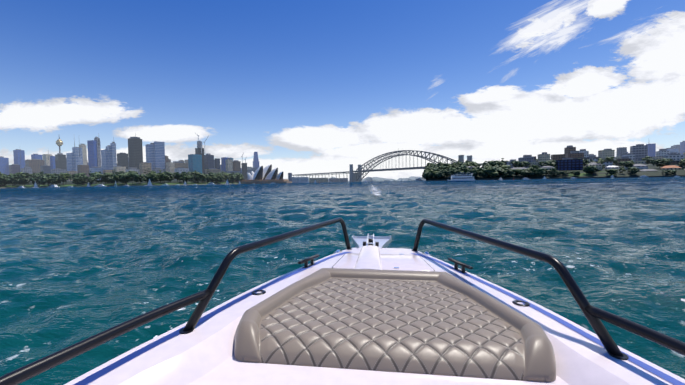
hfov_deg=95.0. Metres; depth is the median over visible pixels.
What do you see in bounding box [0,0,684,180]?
sky
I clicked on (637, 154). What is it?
kirribilli buildings
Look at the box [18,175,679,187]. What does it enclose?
small harbour craft
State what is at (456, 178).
harbour cruise ferry
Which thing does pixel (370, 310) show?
rig boat
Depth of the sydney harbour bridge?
1463.19 m
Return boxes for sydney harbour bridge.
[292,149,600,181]
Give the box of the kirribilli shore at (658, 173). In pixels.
[426,164,684,180]
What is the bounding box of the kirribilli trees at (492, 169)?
[422,156,684,179]
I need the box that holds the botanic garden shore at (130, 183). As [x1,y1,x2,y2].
[0,179,240,187]
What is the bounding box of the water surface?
[0,177,684,384]
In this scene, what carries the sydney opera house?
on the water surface
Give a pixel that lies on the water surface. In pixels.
(78, 264)
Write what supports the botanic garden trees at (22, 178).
on the botanic garden shore at (130, 183)
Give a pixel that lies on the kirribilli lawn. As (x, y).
(585, 174)
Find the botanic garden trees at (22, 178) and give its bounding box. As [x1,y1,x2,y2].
[0,168,243,186]
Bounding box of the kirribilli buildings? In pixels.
[468,141,684,171]
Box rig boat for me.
[0,218,684,384]
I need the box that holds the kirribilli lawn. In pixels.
[568,173,592,175]
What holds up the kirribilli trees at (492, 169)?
on the kirribilli shore at (658, 173)
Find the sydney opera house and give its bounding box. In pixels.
[234,164,291,183]
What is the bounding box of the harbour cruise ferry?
[447,173,474,181]

